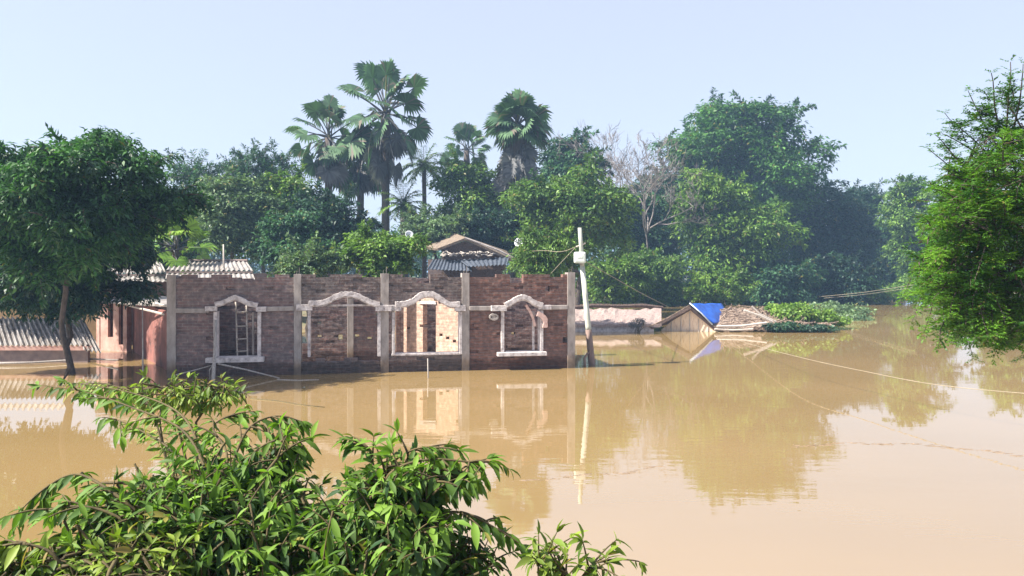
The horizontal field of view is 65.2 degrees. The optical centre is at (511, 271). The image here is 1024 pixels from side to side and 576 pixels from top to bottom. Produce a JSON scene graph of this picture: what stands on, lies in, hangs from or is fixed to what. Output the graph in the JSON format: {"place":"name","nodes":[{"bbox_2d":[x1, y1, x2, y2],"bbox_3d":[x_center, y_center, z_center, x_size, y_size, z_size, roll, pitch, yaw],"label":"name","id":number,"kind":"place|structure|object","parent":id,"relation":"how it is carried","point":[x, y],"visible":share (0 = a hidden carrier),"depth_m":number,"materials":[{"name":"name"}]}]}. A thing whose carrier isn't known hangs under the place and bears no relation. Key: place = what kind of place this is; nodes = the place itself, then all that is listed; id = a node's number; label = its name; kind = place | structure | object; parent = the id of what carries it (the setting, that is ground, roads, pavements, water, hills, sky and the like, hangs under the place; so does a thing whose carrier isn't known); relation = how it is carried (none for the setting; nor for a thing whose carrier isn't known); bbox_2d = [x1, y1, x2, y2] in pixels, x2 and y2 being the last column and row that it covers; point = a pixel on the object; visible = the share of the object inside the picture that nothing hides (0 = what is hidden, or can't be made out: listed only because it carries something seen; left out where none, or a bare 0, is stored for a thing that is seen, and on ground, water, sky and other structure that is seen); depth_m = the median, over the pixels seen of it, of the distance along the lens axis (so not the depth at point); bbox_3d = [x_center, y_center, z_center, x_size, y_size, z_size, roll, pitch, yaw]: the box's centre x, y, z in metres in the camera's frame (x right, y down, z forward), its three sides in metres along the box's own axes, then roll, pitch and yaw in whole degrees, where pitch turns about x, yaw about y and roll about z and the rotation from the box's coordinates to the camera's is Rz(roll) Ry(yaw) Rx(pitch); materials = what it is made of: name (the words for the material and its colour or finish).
{"place":"outdoors","nodes":[
{"label":"outdoors","id":0,"kind":"place"},
{"bbox_2d":[405,231,413,276],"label":"satellite dish","id":1,"kind":"object","parent":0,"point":[409,233],"visible":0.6,"depth_m":42.07,"materials":[{"name":"paint"}]},
{"bbox_2d":[0,298,1023,575],"bbox_3d":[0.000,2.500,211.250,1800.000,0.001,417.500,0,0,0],"label":"water","id":2,"kind":"structure","parent":0,"point":[718,426],"depth_m":11.87,"materials":[{"name":"brown liquid"}]},
{"bbox_2d":[0,316,100,362],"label":"sunken shed","id":3,"kind":"structure","parent":2,"relation":"in","point":[19,333],"depth_m":22.16,"materials":[{"name":"pink paint"}]},
{"bbox_2d":[0,358,118,363],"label":"bamboo rail","id":4,"kind":"object","parent":2,"relation":"on","point":[33,362],"visible":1,"depth_m":21.66,"materials":[{"name":"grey wood"}]},
{"bbox_2d":[142,304,143,379],"bbox_3d":[-8.636,1.970,18.695,0.044,2.440,0.259,0,0,-30],"label":"thin post","id":5,"kind":"object","parent":2,"relation":"in","point":[142,344],"visible":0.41,"depth_m":18.66,"materials":[{"name":"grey wood"}]},
{"bbox_2d":[211,320,216,381],"bbox_3d":[-6.894,1.878,18.543,0.087,1.506,0.797,0,0,-14],"label":"leaning pole","id":6,"kind":"object","parent":2,"relation":"in","point":[213,374],"visible":0.84,"depth_m":18.59,"materials":[{"name":"grey wood"}]},
{"bbox_2d":[176,365,211,375],"bbox_3d":[-7.355,2.272,18.499,0.780,0.225,0.035,0,0,-15],"label":"bamboo pole","id":7,"kind":"object","parent":6,"relation":"attached to","point":[194,370],"visible":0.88,"depth_m":18.49,"materials":[{"name":"grey wood"}]},
{"bbox_2d":[235,302,247,355],"bbox_3d":[-6.670,1.706,19.731,0.313,1.942,0.051,0,0,-11],"label":"ladder","id":8,"kind":"object","parent":2,"relation":"in","point":[246,326],"visible":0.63,"depth_m":19.71,"materials":[{"name":"grey wood"}]},
{"bbox_2d":[217,363,279,378],"bbox_3d":[-6.157,2.306,18.743,1.415,0.392,0.178,0,0,-6],"label":"bamboo pole","id":9,"kind":"object","parent":2,"relation":"on","point":[246,370],"visible":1,"depth_m":18.75,"materials":[{"name":"grey wood"}]},
{"bbox_2d":[250,398,323,407],"bbox_3d":[-4.291,2.500,15.286,1.957,0.038,0.128,0,0,31],"label":"bamboo pole","id":10,"kind":"object","parent":2,"relation":"on","point":[284,402],"visible":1,"depth_m":15.34,"materials":[{"name":"brown plant"}]},
{"bbox_2d":[574,228,594,365],"bbox_3d":[1.962,1.163,21.327,0.630,4.702,0.333,0,0,0],"label":"power pole","id":11,"kind":"object","parent":2,"relation":"in","point":[580,257],"visible":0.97,"depth_m":21.34,"materials":[{"name":"white concrete"}]},
{"bbox_2d":[583,352,589,366],"bbox_3d":[2.000,2.332,21.260,0.120,0.534,0.414,0,0,34],"label":"rusty stub","id":12,"kind":"object","parent":11,"relation":"attached to","point":[584,358],"visible":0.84,"depth_m":21.18,"materials":[{"name":"metal"}]},
{"bbox_2d":[586,262,671,308],"bbox_3d":[4.313,0.651,27.890,0.241,1.919,13.830,0,0,21],"label":"wire","id":13,"kind":"object","parent":11,"relation":"attached to","point":[624,283],"visible":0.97,"depth_m":26.28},
{"bbox_2d":[521,466,662,480],"bbox_3d":[0.994,2.500,9.845,2.087,0.008,0.240,0,0,-21],"label":"floating scum","id":14,"kind":"object","parent":2,"relation":"on","point":[629,472],"visible":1,"depth_m":9.82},
{"bbox_2d":[575,304,662,331],"bbox_3d":[4.616,2.267,34.924,4.519,1.666,3.148,0,0,0],"label":"sunken long hut","id":15,"kind":"object","parent":2,"relation":"on","point":[612,318],"visible":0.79,"depth_m":34.69,"materials":[{"name":"paint"}]},
{"bbox_2d":[628,318,645,332],"bbox_3d":[5.143,2.340,32.821,0.811,0.938,0.674,0,0,0],"label":"dry shrub","id":16,"kind":"object","parent":2,"relation":"on","point":[642,323],"visible":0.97,"depth_m":32.74,"materials":[{"name":"grey plant"}]},
{"bbox_2d":[648,303,714,331],"bbox_3d":[7.910,2.134,34.915,2.576,1.725,4.916,0,0,26],"label":"tarpaulin hut","id":17,"kind":"object","parent":2,"relation":"on","point":[690,318],"visible":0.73,"depth_m":33.63,"materials":[{"name":"brown wood"}]},
{"bbox_2d":[692,303,723,322],"bbox_3d":[8.874,1.747,34.866,0.840,0.833,4.077,0,0,33],"label":"tarpaulin","id":18,"kind":"object","parent":17,"relation":"on","point":[711,312],"visible":0.81,"depth_m":34.53,"materials":[{"name":"blue plastic"}]},
{"bbox_2d":[713,303,838,331],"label":"collapsed roof","id":19,"kind":"structure","parent":2,"relation":"on","point":[752,318],"depth_m":34.14,"materials":[{"name":"brown wood"}]},
{"bbox_2d":[761,320,840,332],"bbox_3d":[11.996,2.402,33.218,3.326,0.848,1.012,0,0,0],"label":"vine bush","id":20,"kind":"object","parent":19,"relation":"on","point":[790,325],"visible":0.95,"depth_m":33.04,"materials":[{"name":"green plant"}]},
{"bbox_2d":[763,300,852,326],"bbox_3d":[13.179,2.033,35.442,3.885,1.592,2.998,0,0,0],"label":"creeper","id":21,"kind":"object","parent":19,"relation":"on","point":[788,311],"visible":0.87,"depth_m":34.62,"materials":[{"name":"green plant"}]},
{"bbox_2d":[716,331,1023,393],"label":"wire","id":22,"kind":"object","parent":19,"relation":"attached to","point":[888,376],"visible":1,"depth_m":15.14,"materials":[{"name":"grey metal"}]},
{"bbox_2d":[802,300,876,320],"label":"water weed","id":23,"kind":"object","parent":2,"relation":"on","point":[858,313],"visible":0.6,"depth_m":44.29,"materials":[{"name":"green plant"}]},
{"bbox_2d":[796,442,1023,456],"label":"floating scum","id":24,"kind":"object","parent":2,"relation":"on","point":[913,443],"visible":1,"depth_m":11.51,"materials":[{"name":"brown"}]},
{"bbox_2d":[0,0,1023,272],"label":"sky","id":25,"kind":"structure","parent":0,"point":[216,76],"materials":[{"name":"blue"}]},
{"bbox_2d":[302,273,1019,328],"bbox_3d":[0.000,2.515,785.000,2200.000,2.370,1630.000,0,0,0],"label":"ground","id":26,"kind":"structure","parent":0,"point":[304,316],"depth_m":61.41,"materials":[{"name":"brown soil"}]},
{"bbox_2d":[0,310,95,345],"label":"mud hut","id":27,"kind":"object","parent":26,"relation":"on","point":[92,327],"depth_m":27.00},
{"bbox_2d":[0,237,166,373],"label":"spreading tree","id":28,"kind":"object","parent":26,"relation":"on","point":[83,303],"visible":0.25,"depth_m":19.18,"materials":[{"name":"green plant"}]},
{"bbox_2d":[0,517,214,575],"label":"leafy shrub","id":29,"kind":"object","parent":26,"relation":"on","point":[43,558],"visible":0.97,"depth_m":2.55,"materials":[{"name":"green plant"}]},
{"bbox_2d":[0,122,218,385],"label":"spreading tree","id":30,"kind":"object","parent":26,"relation":"on","point":[69,212],"visible":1,"depth_m":16.78,"materials":[{"name":"green plant"}]},
{"bbox_2d":[96,292,166,369],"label":"pink house","id":31,"kind":"structure","parent":26,"relation":"on","point":[114,333],"depth_m":24.38,"materials":[{"name":"paint"}]},
{"bbox_2d":[107,262,166,339],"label":"tin roofed house","id":32,"kind":"structure","parent":26,"relation":"on","point":[156,277],"depth_m":29.27,"materials":[{"name":"grey metal"}]},
{"bbox_2d":[78,366,253,479],"bbox_3d":[-2.357,1.758,5.376,1.195,2.249,0.768,0,0,0],"label":"leafy shrub","id":33,"kind":"object","parent":26,"relation":"on","point":[205,397],"visible":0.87,"depth_m":5.33,"materials":[{"name":"green plant"}]},
{"bbox_2d":[0,376,339,575],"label":"leafy shrub","id":34,"kind":"object","parent":26,"relation":"on","point":[251,507],"visible":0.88,"depth_m":2.96,"materials":[{"name":"green plant"}]},
{"bbox_2d":[152,209,207,273],"bbox_3d":[-17.446,-0.623,39.916,4.864,6.455,4.317,0,0,18],"label":"broadleaf tree","id":35,"kind":"object","parent":26,"relation":"on","point":[190,255],"visible":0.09,"depth_m":39.27,"materials":[{"name":"green plant"}]},
{"bbox_2d":[147,215,217,273],"bbox_3d":[-12.067,0.448,28.973,3.256,5.781,3.263,0,0,0],"label":"broadleaf tree","id":36,"kind":"object","parent":26,"relation":"on","point":[175,258],"visible":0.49,"depth_m":28.71,"materials":[{"name":"green plant"}]},
{"bbox_2d":[162,147,245,270],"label":"feathery tree","id":37,"kind":"object","parent":26,"relation":"on","point":[195,171],"visible":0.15,"depth_m":43.42,"materials":[{"name":"green plant"}]},
{"bbox_2d":[165,259,270,280],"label":"tin roofed house","id":38,"kind":"structure","parent":26,"relation":"on","point":[215,265],"depth_m":27.56,"materials":[{"name":"grey metal"}]},
{"bbox_2d":[223,244,224,270],"bbox_3d":[-9.901,-0.385,27.501,0.073,1.138,0.061,0,0,35],"label":"wooden post","id":39,"kind":"object","parent":38,"relation":"on","point":[223,258],"visible":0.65,"depth_m":27.48,"materials":[{"name":"white wood"}]},
{"bbox_2d":[183,165,293,270],"bbox_3d":[-12.318,-1.115,35.965,5.244,7.546,4.057,0,0,0],"label":"broadleaf tree","id":40,"kind":"object","parent":26,"relation":"on","point":[230,226],"visible":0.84,"depth_m":35.52,"materials":[{"name":"green plant"}]},
{"bbox_2d":[216,137,306,272],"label":"feathery tree","id":41,"kind":"object","parent":26,"relation":"on","point":[264,161],"visible":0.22,"depth_m":45.02,"materials":[{"name":"green plant"}]},
{"bbox_2d":[255,162,314,221],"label":"broadleaf tree","id":42,"kind":"object","parent":26,"relation":"on","point":[289,184],"visible":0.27,"depth_m":38.62,"materials":[{"name":"green plant"}]},
{"bbox_2d":[240,207,343,276],"bbox_3d":[-9.154,0.185,33.902,4.156,5.926,3.534,0,0,41],"label":"broadleaf tree","id":43,"kind":"object","parent":26,"relation":"on","point":[280,226],"visible":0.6,"depth_m":33.55,"materials":[{"name":"green plant"}]},
{"bbox_2d":[266,230,345,342],"bbox_3d":[-6.623,1.382,25.913,2.517,5.526,2.255,0,0,0],"label":"sapling","id":44,"kind":"object","parent":26,"relation":"on","point":[320,262],"visible":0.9,"depth_m":25.69,"materials":[{"name":"green plant"}]},
{"bbox_2d":[283,94,371,276],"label":"fan palm","id":45,"kind":"object","parent":26,"relation":"on","point":[328,168],"visible":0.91,"depth_m":50.42,"materials":[{"name":"green plant"}]},
{"bbox_2d":[279,177,384,276],"bbox_3d":[-8.443,-0.887,37.008,5.400,7.025,4.782,0,0,0],"label":"broadleaf tree","id":46,"kind":"object","parent":26,"relation":"on","point":[335,217],"visible":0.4,"depth_m":35.96,"materials":[{"name":"green plant"}]},
{"bbox_2d":[314,145,391,275],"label":"fan palm","id":47,"kind":"object","parent":26,"relation":"on","point":[359,173],"visible":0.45,"depth_m":52.57,"materials":[{"name":"green plant"}]},
{"bbox_2d":[167,267,574,377],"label":"brick building","id":48,"kind":"structure","parent":26,"relation":"on","point":[463,322],"depth_m":20.25,"materials":[{"name":"brick"}]},
{"bbox_2d":[205,295,266,362],"bbox_3d":[-6.631,1.350,19.265,1.396,1.605,0.500,0,0,-11],"label":"window","id":49,"kind":"structure","parent":48,"relation":"in","point":[246,358],"depth_m":19.14,"materials":[{"name":"paint"}]},
{"bbox_2d":[489,294,550,356],"bbox_3d":[0.194,1.357,20.587,1.617,1.565,0.500,0,0,-11],"label":"window","id":50,"kind":"structure","parent":48,"relation":"in","point":[542,319],"depth_m":20.48,"materials":[{"name":"paint"}]},
{"bbox_2d":[330,218,434,276],"bbox_3d":[-4.415,0.956,27.853,3.188,5.790,3.342,0,0,-43],"label":"bushy tree","id":51,"kind":"object","parent":26,"relation":"on","point":[376,254],"visible":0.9,"depth_m":27.29,"materials":[{"name":"green plant"}]},
{"bbox_2d":[334,59,432,235],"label":"fan palm","id":52,"kind":"object","parent":26,"relation":"on","point":[387,144],"visible":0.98,"depth_m":49.65,"materials":[{"name":"green plant"}]},
{"bbox_2d":[273,418,534,575],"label":"leafy shrub","id":53,"kind":"object","parent":26,"relation":"on","point":[396,519],"visible":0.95,"depth_m":2.85,"materials":[{"name":"green plant"}]},
{"bbox_2d":[377,179,432,276],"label":"date palm","id":54,"kind":"object","parent":26,"relation":"on","point":[404,205],"visible":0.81,"depth_m":49.79,"materials":[{"name":"green plant"}]},
{"bbox_2d":[401,143,447,277],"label":"date palm","id":55,"kind":"object","parent":26,"relation":"on","point":[420,165],"visible":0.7,"depth_m":53.86,"materials":[{"name":"green plant"}]},
{"bbox_2d":[391,201,471,258],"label":"broadleaf tree","id":56,"kind":"object","parent":26,"relation":"on","point":[435,228],"visible":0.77,"depth_m":45.55,"materials":[{"name":"green plant"}]},
{"bbox_2d":[439,122,492,171],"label":"fan palm","id":57,"kind":"object","parent":26,"relation":"on","point":[465,131],"visible":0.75,"depth_m":61.92,"materials":[{"name":"green plant"}]},
{"bbox_2d":[425,143,508,241],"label":"broadleaf tree","id":58,"kind":"object","parent":26,"relation":"on","point":[455,178],"visible":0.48,"depth_m":49.02,"materials":[{"name":"green plant"}]},
{"bbox_2d":[426,233,512,277],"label":"tiled house","id":59,"kind":"structure","parent":26,"relation":"on","point":[479,259],"depth_m":42.30,"materials":[{"name":"tile"}]},
{"bbox_2d":[453,196,531,255],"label":"broadleaf tree","id":60,"kind":"object","parent":26,"relation":"on","point":[489,226],"visible":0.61,"depth_m":46.83,"materials":[{"name":"green plant"}]},
{"bbox_2d":[118,219,901,289],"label":"woods","id":61,"kind":"object","parent":26,"relation":"on","point":[255,267],"visible":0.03,"depth_m":89.25,"materials":[{"name":"green plant"}]},
{"bbox_2d":[482,88,554,277],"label":"fan palm","id":62,"kind":"object","parent":26,"relation":"on","point":[518,157],"visible":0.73,"depth_m":49.35,"materials":[{"name":"green plant"}]},
{"bbox_2d":[500,213,597,296],"bbox_3d":[1.475,0.887,32.087,3.917,6.520,3.043,0,0,0],"label":"bushy tree","id":63,"kind":"object","parent":26,"relation":"on","point":[530,259],"visible":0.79,"depth_m":31.50,"materials":[{"name":"green plant"}]},
{"bbox_2d":[497,146,643,309],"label":"broadleaf tree","id":64,"kind":"object","parent":26,"relation":"on","point":[592,210],"visible":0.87,"depth_m":43.76,"materials":[{"name":"green plant"}]},
{"bbox_2d":[537,125,615,271],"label":"broadleaf tree","id":65,"kind":"object","parent":26,"relation":"on","point":[554,164],"visible":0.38,"depth_m":63.06,"materials":[{"name":"green plant"}]},
{"bbox_2d":[514,518,647,575],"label":"leafy shrub","id":66,"kind":"object","parent":26,"relation":"on","point":[550,564],"visible":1,"depth_m":2.79,"materials":[{"name":"green plant"}]},
{"bbox_2d":[551,119,662,218],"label":"bare tree","id":67,"kind":"object","parent":26,"relation":"on","point":[612,147],"visible":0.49,"depth_m":66.93,"materials":[{"name":"grey plant"}]},
{"bbox_2d":[579,248,658,303],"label":"bushy tree","id":68,"kind":"object","parent":26,"relation":"on","point":[610,288],"visible":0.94,"depth_m":57.15,"materials":[{"name":"green plant"}]},
{"bbox_2d":[612,183,685,284],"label":"broadleaf tree","id":69,"kind":"object","parent":26,"relation":"on","point":[658,235],"visible":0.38,"depth_m":64.40,"materials":[{"name":"green plant"}]},
{"bbox_2d":[624,244,694,306],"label":"bushy tree","id":70,"kind":"object","parent":26,"relation":"on","point":[661,274],"visible":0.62,"depth_m":58.50,"materials":[{"name":"green plant"}]},
{"bbox_2d":[608,133,715,247],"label":"bare tree","id":71,"kind":"object","parent":26,"relation":"on","point":[646,226],"visible":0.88,"depth_m":60.43,"materials":[{"name":"grey plant"}]},
{"bbox_2d":[626,127,710,246],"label":"broadleaf tree","id":72,"kind":"object","parent":26,"relation":"on","point":[672,183],"visible":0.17,"depth_m":77.03,"materials":[{"name":"green plant"}]},
{"bbox_2d":[683,260,762,306],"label":"bushy tree","id":73,"kind":"object","parent":26,"relation":"on","point":[712,286],"visible":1,"depth_m":53.41,"materials":[{"name":"green plant"}]},
{"bbox_2d":[659,160,813,283],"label":"broadleaf tree","id":74,"kind":"object","parent":26,"relation":"on","point":[738,233],"visible":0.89,"depth_m":60.19,"materials":[{"name":"green plant"}]},
{"bbox_2d":[660,87,847,222],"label":"broadleaf tree","id":75,"kind":"object","parent":26,"relation":"on","point":[766,157],"visible":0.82,"depth_m":71.31,"materials":[{"name":"green plant"}]},
{"bbox_2d":[575,272,943,305],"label":"undergrowth","id":76,"kind":"object","parent":26,"relation":"on","point":[888,296],"visible":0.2,"depth_m":62.17,"materials":[{"name":"green plant"}]},
{"bbox_2d":[744,240,831,305],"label":"bushy tree","id":77,"kind":"object","parent":26,"relation":"on","point":[782,281],"visible":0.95,"depth_m":58.72,"materials":[{"name":"green plant"}]},
{"bbox_2d":[776,166,880,280],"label":"broadleaf tree","id":78,"kind":"object","parent":26,"relation":"on","point":[834,230],"visible":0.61,"depth_m":75.70,"materials":[{"name":"green plant"}]},
{"bbox_2d":[809,249,884,304],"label":"bushy tree","id":79,"kind":"object","parent":26,"relation":"on","point":[844,274],"visible":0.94,"depth_m":61.11,"materials":[{"name":"green plant"}]},
{"bbox_2d":[837,178,890,279],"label":"feathery tree","id":80,"kind":"object","parent":26,"relation":"on","point":[872,192],"visible":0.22,"depth_m":82.66,"materials":[{"name":"green plant"}]},
{"bbox_2d":[821,284,916,296],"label":"wire","id":81,"kind":"object","parent":26,"relation":"on","point":[868,291],"visible":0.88,"depth_m":45.53,"materials":[{"name":"grey metal"}]},
{"bbox_2d":[868,218,908,289],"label":"broadleaf tree","id":82,"kind":"object","parent":26,"relation":"on","point":[886,235],"visible":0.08,"depth_m":90.27,"materials":[{"name":"green plant"}]},
{"bbox_2d":[867,172,951,300],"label":"broadleaf tree","id":83,"kind":"object","parent":26,"relation":"on","point":[900,219],"visible":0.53,"depth_m":69.08,"materials":[{"name":"green plant"}]},
{"bbox_2d":[893,54,1023,365],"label":"acacia tree","id":84,"kind":"object","parent":26,"relation":"on","point":[972,206],"visible":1,"depth_m":7.49,"materials":[{"name":"green plant"}]},
{"bbox_2d":[984,194,1023,270],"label":"broadleaf tree","id":85,"kind":"object","parent":26,"relation":"on","point":[1008,243],"visible":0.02,"depth_m":64.50,"materials":[{"name":"green plant"}]}
]}

